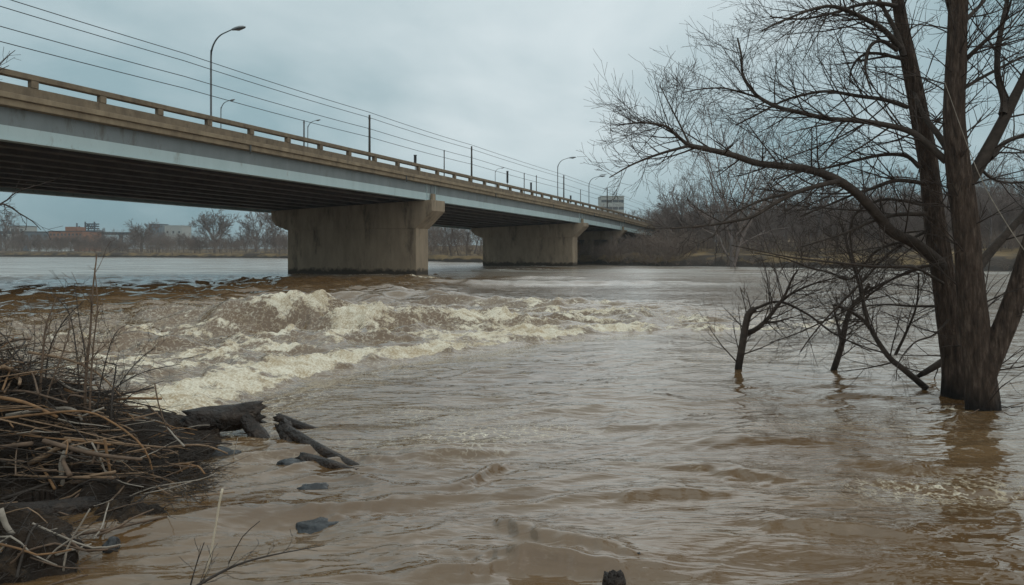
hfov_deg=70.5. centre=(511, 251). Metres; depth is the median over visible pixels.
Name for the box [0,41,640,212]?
overhead wire
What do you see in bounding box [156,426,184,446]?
drift stick
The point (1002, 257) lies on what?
bank
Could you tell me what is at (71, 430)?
drift stick
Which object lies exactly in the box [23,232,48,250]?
grey shed
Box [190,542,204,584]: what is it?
stalk
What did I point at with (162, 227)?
pale block
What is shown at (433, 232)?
bare tree
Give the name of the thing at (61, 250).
white shed
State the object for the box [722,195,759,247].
bare tree
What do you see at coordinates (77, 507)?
drift log
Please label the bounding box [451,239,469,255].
bare bush
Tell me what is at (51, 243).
bare bush
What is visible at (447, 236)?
bare tree
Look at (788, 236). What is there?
bare bush
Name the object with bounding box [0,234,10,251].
bare tree
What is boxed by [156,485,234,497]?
drift stick
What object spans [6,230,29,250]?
bare tree
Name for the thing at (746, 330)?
drowned sapling
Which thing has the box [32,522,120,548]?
drift stick
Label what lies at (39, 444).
drift stick
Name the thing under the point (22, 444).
drift stick
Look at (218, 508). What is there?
stalk
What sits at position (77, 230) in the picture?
brick factory
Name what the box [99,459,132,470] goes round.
drift stick
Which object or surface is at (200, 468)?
drift stick
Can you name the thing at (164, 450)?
drift stick
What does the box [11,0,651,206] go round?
overhead wire
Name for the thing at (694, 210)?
bare tree
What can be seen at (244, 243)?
bare bush
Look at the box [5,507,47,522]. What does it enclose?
drift stick
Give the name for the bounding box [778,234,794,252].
bare bush
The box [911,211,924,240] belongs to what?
bare tree
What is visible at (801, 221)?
bare tree
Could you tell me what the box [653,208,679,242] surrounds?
bare tree
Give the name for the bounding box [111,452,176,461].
drift stick
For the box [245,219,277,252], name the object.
bare bush
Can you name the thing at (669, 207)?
bare tree
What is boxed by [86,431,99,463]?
drift stick
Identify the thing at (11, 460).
drift stick
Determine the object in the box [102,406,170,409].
drift stick
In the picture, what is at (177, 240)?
bare tree
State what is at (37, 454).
drift stick
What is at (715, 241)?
bare bush
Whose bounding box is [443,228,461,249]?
bare tree
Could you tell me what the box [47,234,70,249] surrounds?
bare tree
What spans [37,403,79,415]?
drift stick
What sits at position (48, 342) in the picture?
drift stick
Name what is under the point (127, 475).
drift stick
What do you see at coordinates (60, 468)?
drift stick
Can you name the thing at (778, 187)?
bare tree
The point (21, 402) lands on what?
drift stick
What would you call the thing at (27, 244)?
bare bush
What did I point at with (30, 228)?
flat roof block
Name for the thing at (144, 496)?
drift stick
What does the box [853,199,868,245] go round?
bare tree
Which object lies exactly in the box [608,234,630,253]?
bare bush
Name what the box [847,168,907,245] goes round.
bare tree
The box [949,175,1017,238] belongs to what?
bare tree
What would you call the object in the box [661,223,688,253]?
bare bush
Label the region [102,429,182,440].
drift stick
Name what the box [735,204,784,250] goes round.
bare tree
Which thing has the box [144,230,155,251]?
bare tree
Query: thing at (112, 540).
wet rock
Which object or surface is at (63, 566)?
drift stick
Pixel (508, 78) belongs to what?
sky
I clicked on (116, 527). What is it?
drift stick
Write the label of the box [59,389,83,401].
drift stick
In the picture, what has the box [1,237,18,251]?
bare bush
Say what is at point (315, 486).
wet rock
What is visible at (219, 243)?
bare tree
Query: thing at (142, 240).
bare bush
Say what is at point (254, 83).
overhead wire
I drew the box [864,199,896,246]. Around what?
bare tree
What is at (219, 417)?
drift log
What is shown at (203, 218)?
bare tree
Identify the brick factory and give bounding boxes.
[48,227,100,250]
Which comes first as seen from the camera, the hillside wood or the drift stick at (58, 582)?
the drift stick at (58, 582)
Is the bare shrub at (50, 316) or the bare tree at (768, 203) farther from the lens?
the bare tree at (768, 203)
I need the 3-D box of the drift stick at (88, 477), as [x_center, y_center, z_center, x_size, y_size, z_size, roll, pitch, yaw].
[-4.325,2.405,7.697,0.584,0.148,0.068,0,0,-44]
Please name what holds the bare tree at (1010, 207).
on the bank at (1002, 257)
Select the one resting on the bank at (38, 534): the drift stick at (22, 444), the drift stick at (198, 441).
the drift stick at (198, 441)
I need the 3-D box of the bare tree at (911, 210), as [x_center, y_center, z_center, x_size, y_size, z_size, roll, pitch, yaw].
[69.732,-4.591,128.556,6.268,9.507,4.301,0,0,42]
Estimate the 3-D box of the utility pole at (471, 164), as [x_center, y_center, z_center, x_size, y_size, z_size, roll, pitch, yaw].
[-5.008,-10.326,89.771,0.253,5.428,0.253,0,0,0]
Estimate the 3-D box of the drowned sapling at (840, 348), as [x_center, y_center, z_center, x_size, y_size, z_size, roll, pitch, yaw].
[7.631,0.790,14.794,2.531,4.473,3.276,0,0,-36]
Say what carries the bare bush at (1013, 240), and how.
on the bank at (1002, 257)
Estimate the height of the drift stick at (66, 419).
0.376 m
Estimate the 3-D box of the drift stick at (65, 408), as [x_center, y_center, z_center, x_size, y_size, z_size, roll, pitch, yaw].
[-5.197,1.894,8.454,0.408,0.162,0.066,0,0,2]
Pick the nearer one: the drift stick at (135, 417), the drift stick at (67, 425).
the drift stick at (67, 425)
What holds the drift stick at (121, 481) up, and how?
on the bank at (38, 534)
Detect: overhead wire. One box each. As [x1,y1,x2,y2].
[0,6,651,208]
[0,26,633,206]
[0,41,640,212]
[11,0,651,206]
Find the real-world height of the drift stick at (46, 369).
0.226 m
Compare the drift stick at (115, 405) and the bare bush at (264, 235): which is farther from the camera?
the bare bush at (264, 235)
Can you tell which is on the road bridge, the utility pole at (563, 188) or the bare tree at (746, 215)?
the utility pole at (563, 188)
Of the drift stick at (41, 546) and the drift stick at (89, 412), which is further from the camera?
the drift stick at (89, 412)
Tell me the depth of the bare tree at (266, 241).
291.00 m
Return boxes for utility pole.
[303,120,304,145]
[368,115,370,159]
[471,146,472,181]
[563,175,564,201]
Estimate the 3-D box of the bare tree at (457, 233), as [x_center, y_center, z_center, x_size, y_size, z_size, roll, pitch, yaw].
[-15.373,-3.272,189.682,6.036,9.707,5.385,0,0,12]
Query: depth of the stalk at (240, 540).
5.30 m
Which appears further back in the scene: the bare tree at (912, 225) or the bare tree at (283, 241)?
the bare tree at (283, 241)
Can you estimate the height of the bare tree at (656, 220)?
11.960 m
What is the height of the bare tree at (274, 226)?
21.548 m
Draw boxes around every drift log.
[5,496,101,516]
[180,401,267,431]
[240,412,269,438]
[273,413,317,428]
[274,417,293,441]
[282,426,359,465]
[295,452,358,469]
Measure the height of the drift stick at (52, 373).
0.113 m
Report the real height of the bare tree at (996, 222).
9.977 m
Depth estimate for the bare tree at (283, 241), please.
284.25 m
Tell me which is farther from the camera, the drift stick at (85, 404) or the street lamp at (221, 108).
the street lamp at (221, 108)
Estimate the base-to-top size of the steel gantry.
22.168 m
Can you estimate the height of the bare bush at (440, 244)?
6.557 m
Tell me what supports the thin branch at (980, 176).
attached to the flooded tree at (974, 345)
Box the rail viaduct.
[0,231,130,250]
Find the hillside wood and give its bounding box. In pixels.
[642,174,1023,249]
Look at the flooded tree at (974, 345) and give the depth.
12.09 m
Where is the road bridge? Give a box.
[0,68,662,274]
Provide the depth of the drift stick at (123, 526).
6.72 m
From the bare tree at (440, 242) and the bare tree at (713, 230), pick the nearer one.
the bare tree at (713, 230)
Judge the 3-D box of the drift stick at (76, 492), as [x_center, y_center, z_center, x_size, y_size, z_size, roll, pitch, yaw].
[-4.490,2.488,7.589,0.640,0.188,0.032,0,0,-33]
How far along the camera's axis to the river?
10.54 m
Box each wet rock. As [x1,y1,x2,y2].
[102,536,120,552]
[210,446,241,456]
[276,458,302,464]
[296,517,338,533]
[297,482,328,489]
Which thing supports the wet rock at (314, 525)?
in the river
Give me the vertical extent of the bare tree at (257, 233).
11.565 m
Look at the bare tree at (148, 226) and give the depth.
378.88 m
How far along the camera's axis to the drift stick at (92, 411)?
8.36 m
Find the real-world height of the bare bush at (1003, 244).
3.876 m
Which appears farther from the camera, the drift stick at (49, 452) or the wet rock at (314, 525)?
the drift stick at (49, 452)
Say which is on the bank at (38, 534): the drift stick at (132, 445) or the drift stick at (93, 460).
the drift stick at (132, 445)
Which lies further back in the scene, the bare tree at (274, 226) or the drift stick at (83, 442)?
the bare tree at (274, 226)
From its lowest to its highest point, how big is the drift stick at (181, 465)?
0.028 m
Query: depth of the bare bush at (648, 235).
138.41 m
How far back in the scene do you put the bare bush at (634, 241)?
141.60 m
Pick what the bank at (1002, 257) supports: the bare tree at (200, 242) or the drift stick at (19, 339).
the bare tree at (200, 242)
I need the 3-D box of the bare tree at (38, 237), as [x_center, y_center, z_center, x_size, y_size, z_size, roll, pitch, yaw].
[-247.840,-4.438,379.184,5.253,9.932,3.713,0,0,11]
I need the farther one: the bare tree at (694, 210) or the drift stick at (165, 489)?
the bare tree at (694, 210)
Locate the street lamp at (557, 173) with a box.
[557,157,575,200]
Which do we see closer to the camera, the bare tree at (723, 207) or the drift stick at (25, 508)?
the drift stick at (25, 508)
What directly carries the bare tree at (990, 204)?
on the bank at (1002, 257)
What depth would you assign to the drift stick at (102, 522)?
6.78 m
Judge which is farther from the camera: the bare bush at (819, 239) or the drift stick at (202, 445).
the bare bush at (819, 239)
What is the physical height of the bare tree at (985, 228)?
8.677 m
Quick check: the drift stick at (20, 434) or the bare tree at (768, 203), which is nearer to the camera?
the drift stick at (20, 434)
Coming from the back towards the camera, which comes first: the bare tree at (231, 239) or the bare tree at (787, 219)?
the bare tree at (231, 239)
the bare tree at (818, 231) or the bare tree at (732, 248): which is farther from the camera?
the bare tree at (818, 231)
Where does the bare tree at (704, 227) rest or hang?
on the bank at (1002, 257)
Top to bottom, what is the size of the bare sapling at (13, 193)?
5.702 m
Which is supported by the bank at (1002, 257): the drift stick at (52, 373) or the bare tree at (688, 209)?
the bare tree at (688, 209)
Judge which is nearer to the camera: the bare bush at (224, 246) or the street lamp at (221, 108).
the street lamp at (221, 108)
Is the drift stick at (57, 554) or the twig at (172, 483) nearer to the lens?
the drift stick at (57, 554)
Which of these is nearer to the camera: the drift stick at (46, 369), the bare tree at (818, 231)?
the drift stick at (46, 369)
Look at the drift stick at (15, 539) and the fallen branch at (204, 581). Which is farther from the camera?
the drift stick at (15, 539)
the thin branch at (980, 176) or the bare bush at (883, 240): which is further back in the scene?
the bare bush at (883, 240)
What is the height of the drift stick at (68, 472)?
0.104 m
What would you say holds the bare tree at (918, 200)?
on the bank at (1002, 257)
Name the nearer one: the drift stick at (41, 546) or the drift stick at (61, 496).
the drift stick at (41, 546)
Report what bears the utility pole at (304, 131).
on the road bridge
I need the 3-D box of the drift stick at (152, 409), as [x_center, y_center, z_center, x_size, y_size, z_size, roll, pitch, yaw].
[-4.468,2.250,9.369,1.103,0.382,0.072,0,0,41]
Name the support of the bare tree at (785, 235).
on the bank at (1002, 257)
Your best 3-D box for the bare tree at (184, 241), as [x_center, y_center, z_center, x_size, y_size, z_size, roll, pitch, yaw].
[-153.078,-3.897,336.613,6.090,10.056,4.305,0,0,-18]
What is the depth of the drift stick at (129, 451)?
7.91 m
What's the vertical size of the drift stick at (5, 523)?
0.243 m
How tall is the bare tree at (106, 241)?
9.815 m
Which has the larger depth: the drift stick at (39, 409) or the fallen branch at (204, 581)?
the drift stick at (39, 409)
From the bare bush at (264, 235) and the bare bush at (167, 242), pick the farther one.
the bare bush at (167, 242)
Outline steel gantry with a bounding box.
[76,222,103,231]
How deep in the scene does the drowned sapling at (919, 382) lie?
13.76 m
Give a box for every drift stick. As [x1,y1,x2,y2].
[0,338,31,344]
[0,342,118,350]
[0,358,102,377]
[0,368,97,385]
[0,371,45,381]
[0,390,67,402]
[0,396,57,417]
[0,405,38,406]
[0,405,44,408]
[0,410,154,478]
[0,419,87,434]
[0,430,90,437]
[0,432,41,435]
[0,440,126,499]
[0,441,33,448]
[0,441,42,443]
[0,446,91,457]
[0,458,24,461]
[0,458,59,476]
[0,507,14,535]
[0,535,56,564]
[0,543,71,555]
[1,365,11,371]
[1,366,11,390]
[4,440,64,449]
[5,410,62,416]
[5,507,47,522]
[7,433,110,445]
[8,449,83,463]
[8,470,115,477]
[10,545,26,563]
[12,372,21,384]
[15,426,23,475]
[15,523,37,577]
[16,370,82,377]
[16,464,147,473]
[17,422,56,489]
[17,430,59,433]
[17,542,118,555]
[19,418,123,442]
[24,364,39,394]
[26,451,56,471]
[27,351,121,396]
[29,408,91,414]
[29,422,61,432]
[30,557,101,568]
[31,428,97,432]
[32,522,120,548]
[33,388,114,400]
[34,419,122,431]
[34,434,131,457]
[35,442,138,449]
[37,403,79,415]
[41,438,142,460]
[42,397,90,444]
[42,446,135,474]
[44,463,166,466]
[46,447,90,461]
[48,401,105,408]
[48,574,87,584]
[52,375,84,392]
[53,347,78,352]
[55,406,82,420]
[55,543,91,555]
[56,479,151,499]
[58,418,109,426]
[58,450,67,484]
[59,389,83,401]
[60,476,117,498]
[60,533,107,550]
[61,452,72,477]
[63,388,161,402]
[64,437,165,447]
[64,477,114,484]
[65,387,141,407]
[68,443,111,452]
[70,445,172,464]
[72,407,103,417]
[73,501,175,523]
[74,476,124,478]
[75,515,166,535]
[77,416,145,427]
[82,546,117,551]
[84,444,149,458]
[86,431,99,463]
[87,399,163,422]
[87,419,154,429]
[87,455,164,483]
[91,422,160,447]
[91,442,108,482]
[93,503,108,539]
[94,412,157,420]
[96,459,143,486]
[96,461,193,469]
[97,509,153,536]
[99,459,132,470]
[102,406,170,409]
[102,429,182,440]
[102,433,160,453]
[103,438,110,470]
[105,387,153,404]
[106,463,191,480]
[107,474,142,502]
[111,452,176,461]
[111,480,165,510]
[123,400,176,413]
[123,413,179,429]
[128,468,175,484]
[138,448,210,457]
[143,427,195,440]
[144,447,178,454]
[144,482,189,493]
[149,407,176,435]
[152,433,231,444]
[154,383,169,433]
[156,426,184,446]
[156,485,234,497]
[165,462,200,467]
[168,444,227,453]
[175,465,204,473]
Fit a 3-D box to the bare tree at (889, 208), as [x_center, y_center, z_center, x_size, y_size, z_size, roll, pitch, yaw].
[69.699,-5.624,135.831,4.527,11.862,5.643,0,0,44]
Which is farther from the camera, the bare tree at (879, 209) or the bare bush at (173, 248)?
the bare bush at (173, 248)
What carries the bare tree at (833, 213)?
on the bank at (1002, 257)
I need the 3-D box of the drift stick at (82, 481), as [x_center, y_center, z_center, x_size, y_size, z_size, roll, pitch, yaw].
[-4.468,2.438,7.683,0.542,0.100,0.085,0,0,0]
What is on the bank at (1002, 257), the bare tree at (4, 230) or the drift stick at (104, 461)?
the bare tree at (4, 230)
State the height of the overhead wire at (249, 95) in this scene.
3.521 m
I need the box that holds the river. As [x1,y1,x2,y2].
[0,257,1023,584]
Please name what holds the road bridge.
on the riverbed
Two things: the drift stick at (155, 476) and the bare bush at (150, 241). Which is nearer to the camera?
the drift stick at (155, 476)
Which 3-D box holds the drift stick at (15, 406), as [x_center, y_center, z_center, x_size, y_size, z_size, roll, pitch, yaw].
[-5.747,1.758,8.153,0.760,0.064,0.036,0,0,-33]
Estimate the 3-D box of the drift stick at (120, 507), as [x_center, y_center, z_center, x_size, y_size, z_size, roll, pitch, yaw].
[-3.741,2.509,7.006,0.886,0.133,0.023,0,0,-23]
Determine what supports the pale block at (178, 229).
on the bank at (1002, 257)
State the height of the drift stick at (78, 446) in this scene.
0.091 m
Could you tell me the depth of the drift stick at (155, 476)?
7.93 m
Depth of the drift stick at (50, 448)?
7.98 m
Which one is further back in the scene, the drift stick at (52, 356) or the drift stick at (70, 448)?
the drift stick at (52, 356)
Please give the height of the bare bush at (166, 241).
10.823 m
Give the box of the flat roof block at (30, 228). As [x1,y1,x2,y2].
[6,226,36,250]
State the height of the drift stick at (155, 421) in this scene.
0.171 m
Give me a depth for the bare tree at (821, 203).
150.48 m
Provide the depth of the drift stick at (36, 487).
7.58 m
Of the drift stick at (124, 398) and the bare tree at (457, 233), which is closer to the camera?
the drift stick at (124, 398)
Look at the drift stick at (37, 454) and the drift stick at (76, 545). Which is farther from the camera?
the drift stick at (37, 454)
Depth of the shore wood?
313.66 m
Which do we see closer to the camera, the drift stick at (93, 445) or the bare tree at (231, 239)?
the drift stick at (93, 445)
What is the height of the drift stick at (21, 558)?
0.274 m
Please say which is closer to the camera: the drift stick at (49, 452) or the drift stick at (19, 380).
the drift stick at (49, 452)
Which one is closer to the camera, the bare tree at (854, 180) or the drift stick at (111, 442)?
the drift stick at (111, 442)
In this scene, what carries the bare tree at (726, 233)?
on the bank at (1002, 257)
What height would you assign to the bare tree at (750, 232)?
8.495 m
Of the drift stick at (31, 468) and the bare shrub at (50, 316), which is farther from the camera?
the bare shrub at (50, 316)
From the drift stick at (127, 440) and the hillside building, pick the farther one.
the hillside building
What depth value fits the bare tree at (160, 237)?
365.82 m
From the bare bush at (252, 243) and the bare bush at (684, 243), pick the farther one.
the bare bush at (252, 243)
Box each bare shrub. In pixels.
[0,289,94,419]
[0,328,65,411]
[36,236,184,431]
[88,332,165,446]
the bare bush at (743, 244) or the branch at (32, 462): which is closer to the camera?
the branch at (32, 462)
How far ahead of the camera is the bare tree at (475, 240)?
212.52 m
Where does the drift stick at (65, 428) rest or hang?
on the drift stick at (111, 442)
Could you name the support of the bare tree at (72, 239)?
on the bank at (1002, 257)
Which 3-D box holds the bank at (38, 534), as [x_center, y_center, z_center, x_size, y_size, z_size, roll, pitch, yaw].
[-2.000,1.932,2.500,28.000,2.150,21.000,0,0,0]
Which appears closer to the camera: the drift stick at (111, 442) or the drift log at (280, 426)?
the drift stick at (111, 442)
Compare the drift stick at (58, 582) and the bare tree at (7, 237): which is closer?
the drift stick at (58, 582)
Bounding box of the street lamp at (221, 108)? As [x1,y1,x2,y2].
[220,99,234,127]
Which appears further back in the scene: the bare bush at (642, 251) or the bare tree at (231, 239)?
the bare tree at (231, 239)
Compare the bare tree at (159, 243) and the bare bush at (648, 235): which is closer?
the bare bush at (648, 235)
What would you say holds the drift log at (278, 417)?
in the river
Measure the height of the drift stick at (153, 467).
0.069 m
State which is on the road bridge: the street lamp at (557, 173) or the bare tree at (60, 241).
the street lamp at (557, 173)
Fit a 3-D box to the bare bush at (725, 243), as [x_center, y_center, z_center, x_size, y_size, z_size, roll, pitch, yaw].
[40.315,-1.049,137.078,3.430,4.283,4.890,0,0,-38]
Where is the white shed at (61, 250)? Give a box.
[30,241,73,251]
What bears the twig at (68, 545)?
on the bank at (38, 534)
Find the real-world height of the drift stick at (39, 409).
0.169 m
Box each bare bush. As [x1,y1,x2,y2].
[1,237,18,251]
[6,225,35,249]
[18,234,37,253]
[36,238,56,255]
[42,238,64,252]
[80,235,99,252]
[126,230,155,252]
[133,231,159,252]
[153,231,183,249]
[155,232,178,250]
[159,236,177,256]
[196,224,226,252]
[208,228,237,251]
[218,237,231,253]
[234,237,254,252]
[241,232,262,253]
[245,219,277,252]
[267,239,284,257]
[428,240,438,253]
[432,234,452,253]
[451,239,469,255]
[457,240,473,254]
[577,243,588,257]
[604,242,630,262]
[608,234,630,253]
[611,233,633,252]
[628,229,643,250]
[631,235,661,264]
[635,229,655,255]
[636,229,659,247]
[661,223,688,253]
[672,229,697,256]
[707,227,723,250]
[712,236,729,252]
[733,232,750,252]
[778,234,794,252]
[780,233,796,252]
[811,231,833,253]
[875,228,892,248]
[989,232,1012,251]
[1005,219,1023,250]
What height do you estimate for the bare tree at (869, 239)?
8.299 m
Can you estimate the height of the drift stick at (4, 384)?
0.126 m
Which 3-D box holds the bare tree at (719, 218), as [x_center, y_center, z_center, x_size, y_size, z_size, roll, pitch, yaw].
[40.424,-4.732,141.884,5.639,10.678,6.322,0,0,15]
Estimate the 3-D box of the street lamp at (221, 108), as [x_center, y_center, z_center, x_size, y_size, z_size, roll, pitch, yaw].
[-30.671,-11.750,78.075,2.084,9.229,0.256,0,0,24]
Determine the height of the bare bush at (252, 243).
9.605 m
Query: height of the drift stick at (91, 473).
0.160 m
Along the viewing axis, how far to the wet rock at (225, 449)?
9.24 m
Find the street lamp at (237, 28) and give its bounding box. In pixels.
[210,26,245,115]
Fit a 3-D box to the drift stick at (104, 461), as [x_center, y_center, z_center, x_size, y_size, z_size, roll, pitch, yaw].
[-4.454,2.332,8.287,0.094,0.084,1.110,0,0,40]
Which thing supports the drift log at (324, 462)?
in the river
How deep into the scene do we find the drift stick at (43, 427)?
7.98 m
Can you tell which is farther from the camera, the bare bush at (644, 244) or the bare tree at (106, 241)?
the bare tree at (106, 241)
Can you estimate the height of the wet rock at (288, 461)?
0.180 m
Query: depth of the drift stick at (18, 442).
7.87 m
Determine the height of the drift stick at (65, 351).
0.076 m
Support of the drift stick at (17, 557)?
on the bank at (38, 534)
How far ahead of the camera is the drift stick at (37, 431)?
7.89 m
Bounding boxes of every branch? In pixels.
[28,439,71,465]
[184,530,324,584]
[872,317,940,377]
[945,83,1023,249]
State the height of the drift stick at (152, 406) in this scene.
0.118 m
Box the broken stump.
[602,569,625,584]
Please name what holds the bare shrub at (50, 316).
on the bank at (38, 534)
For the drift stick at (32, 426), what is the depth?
7.96 m
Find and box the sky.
[0,0,1023,248]
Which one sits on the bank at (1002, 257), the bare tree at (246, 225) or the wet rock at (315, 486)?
the bare tree at (246, 225)
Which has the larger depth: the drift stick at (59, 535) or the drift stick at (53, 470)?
the drift stick at (53, 470)
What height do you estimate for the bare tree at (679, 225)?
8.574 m
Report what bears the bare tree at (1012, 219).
on the bank at (1002, 257)
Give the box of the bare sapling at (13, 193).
[0,48,78,239]
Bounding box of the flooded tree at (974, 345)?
[576,0,1023,410]
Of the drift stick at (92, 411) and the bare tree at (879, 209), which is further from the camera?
the bare tree at (879, 209)
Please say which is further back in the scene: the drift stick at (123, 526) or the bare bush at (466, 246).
the bare bush at (466, 246)
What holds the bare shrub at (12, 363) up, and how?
on the bank at (38, 534)
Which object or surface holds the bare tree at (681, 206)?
on the bank at (1002, 257)
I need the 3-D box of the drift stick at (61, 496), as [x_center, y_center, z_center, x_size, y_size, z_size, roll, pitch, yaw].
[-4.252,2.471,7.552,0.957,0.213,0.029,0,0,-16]
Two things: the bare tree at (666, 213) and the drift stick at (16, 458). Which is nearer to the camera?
the drift stick at (16, 458)
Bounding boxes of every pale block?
[149,224,168,248]
[164,225,191,249]
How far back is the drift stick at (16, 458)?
7.55 m
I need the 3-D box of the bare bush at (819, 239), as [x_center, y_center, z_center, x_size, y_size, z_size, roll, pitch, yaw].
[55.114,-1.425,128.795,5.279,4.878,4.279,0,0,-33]
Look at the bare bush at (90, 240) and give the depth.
340.39 m
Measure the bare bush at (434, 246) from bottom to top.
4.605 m
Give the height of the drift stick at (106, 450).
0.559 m
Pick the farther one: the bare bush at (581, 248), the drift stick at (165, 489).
the bare bush at (581, 248)
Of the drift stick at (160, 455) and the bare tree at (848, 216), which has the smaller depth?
the drift stick at (160, 455)
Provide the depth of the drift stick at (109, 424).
8.50 m
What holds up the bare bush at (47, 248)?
on the bank at (1002, 257)
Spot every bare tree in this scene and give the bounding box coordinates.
[0,211,22,251]
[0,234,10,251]
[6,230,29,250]
[25,237,36,251]
[35,234,41,250]
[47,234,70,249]
[62,233,80,251]
[89,226,113,250]
[99,235,122,251]
[124,218,161,250]
[124,233,141,248]
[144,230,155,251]
[151,235,164,252]
[154,231,174,250]
[175,234,184,252]
[177,233,186,252]
[187,236,208,250]
[189,208,239,251]
[211,237,229,250]
[227,234,233,253]
[232,238,246,250]
[234,226,252,251]
[235,212,287,251]
[252,228,260,244]
[256,231,272,252]
[266,216,282,251]
[269,232,287,253]
[277,233,287,251]
[428,226,442,251]
[431,228,449,254]
[434,227,458,255]
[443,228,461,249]
[447,228,462,254]
[461,230,474,255]
[468,230,479,253]
[640,204,671,238]
[646,156,740,247]
[647,195,676,238]
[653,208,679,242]
[654,190,691,238]
[655,194,691,239]
[664,57,835,266]
[674,212,688,237]
[677,190,711,243]
[684,204,710,246]
[684,204,717,243]
[695,184,734,239]
[704,183,753,247]
[704,199,732,251]
[704,215,724,248]
[714,216,736,244]
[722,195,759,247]
[722,213,743,240]
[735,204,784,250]
[739,219,759,249]
[744,184,802,249]
[750,173,784,249]
[755,191,793,243]
[769,194,814,248]
[778,198,800,245]
[787,199,811,248]
[796,163,837,247]
[813,165,894,243]
[814,220,829,243]
[824,192,854,250]
[831,198,856,230]
[838,202,858,246]
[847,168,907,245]
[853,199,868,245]
[857,212,881,250]
[862,190,892,250]
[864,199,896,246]
[882,192,896,237]
[886,163,921,226]
[890,193,921,247]
[890,202,920,248]
[893,209,924,241]
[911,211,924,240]
[912,188,922,222]
[922,195,950,234]
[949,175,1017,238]
[971,134,1023,248]
[975,169,1015,246]
[976,176,1019,247]
[977,190,994,248]
[978,210,995,237]
[987,195,1023,234]
[992,177,1023,247]
[992,212,1014,247]
[1007,203,1023,231]
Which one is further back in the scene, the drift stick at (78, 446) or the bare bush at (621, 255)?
the bare bush at (621, 255)
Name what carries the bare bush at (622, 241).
on the bank at (1002, 257)
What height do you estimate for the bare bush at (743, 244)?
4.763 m
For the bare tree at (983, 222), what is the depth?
119.34 m
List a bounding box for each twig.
[0,478,169,487]
[41,528,95,565]
[62,508,89,570]
[130,473,214,495]
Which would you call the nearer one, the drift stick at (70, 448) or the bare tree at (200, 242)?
the drift stick at (70, 448)
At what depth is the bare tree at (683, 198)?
149.00 m
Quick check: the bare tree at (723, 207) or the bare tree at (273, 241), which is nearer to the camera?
the bare tree at (723, 207)
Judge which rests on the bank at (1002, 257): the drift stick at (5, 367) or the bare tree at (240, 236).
the bare tree at (240, 236)
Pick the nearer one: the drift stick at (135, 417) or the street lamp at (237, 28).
the drift stick at (135, 417)
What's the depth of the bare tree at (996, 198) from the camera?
155.07 m
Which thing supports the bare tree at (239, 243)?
on the bank at (1002, 257)
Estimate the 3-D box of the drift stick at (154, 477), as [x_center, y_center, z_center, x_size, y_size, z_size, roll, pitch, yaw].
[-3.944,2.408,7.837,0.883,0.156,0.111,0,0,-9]
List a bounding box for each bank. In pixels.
[0,215,1022,270]
[0,370,230,583]
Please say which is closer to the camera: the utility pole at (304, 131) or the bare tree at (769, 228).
the utility pole at (304, 131)
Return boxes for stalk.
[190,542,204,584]
[205,489,223,578]
[229,521,259,562]
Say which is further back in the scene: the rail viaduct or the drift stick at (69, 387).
the rail viaduct
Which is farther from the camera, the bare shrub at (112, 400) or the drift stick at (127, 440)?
the bare shrub at (112, 400)
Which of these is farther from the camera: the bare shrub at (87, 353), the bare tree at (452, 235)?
the bare tree at (452, 235)
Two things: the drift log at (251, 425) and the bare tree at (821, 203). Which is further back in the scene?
the bare tree at (821, 203)
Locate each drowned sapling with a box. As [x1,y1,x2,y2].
[684,231,885,376]
[792,185,952,369]
[795,206,956,389]
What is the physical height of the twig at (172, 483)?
0.315 m
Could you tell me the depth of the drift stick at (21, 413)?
8.21 m
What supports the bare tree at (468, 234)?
on the bank at (1002, 257)
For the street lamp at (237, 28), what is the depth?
64.24 m
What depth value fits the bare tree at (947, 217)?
118.87 m
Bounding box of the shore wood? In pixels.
[0,203,682,253]
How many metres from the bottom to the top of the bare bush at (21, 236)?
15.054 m
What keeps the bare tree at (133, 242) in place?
on the bank at (1002, 257)
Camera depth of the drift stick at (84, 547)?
6.24 m
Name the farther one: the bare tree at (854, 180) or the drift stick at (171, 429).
the bare tree at (854, 180)
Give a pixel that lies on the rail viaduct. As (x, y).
(107, 233)
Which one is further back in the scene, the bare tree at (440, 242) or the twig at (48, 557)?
the bare tree at (440, 242)
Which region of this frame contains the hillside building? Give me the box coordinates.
[598,196,623,215]
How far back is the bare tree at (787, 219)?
158.99 m
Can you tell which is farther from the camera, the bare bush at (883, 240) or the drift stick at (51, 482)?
the bare bush at (883, 240)
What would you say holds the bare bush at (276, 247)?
on the bank at (1002, 257)
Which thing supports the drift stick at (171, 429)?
on the bank at (38, 534)
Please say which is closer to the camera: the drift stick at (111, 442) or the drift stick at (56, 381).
the drift stick at (111, 442)
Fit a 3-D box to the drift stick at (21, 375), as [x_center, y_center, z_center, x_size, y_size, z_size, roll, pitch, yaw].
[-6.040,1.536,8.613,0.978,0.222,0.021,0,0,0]
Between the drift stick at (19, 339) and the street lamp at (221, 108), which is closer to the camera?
the drift stick at (19, 339)
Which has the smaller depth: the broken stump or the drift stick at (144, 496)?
the broken stump
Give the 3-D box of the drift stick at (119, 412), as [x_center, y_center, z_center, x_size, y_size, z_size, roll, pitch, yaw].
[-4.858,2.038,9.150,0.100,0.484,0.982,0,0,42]

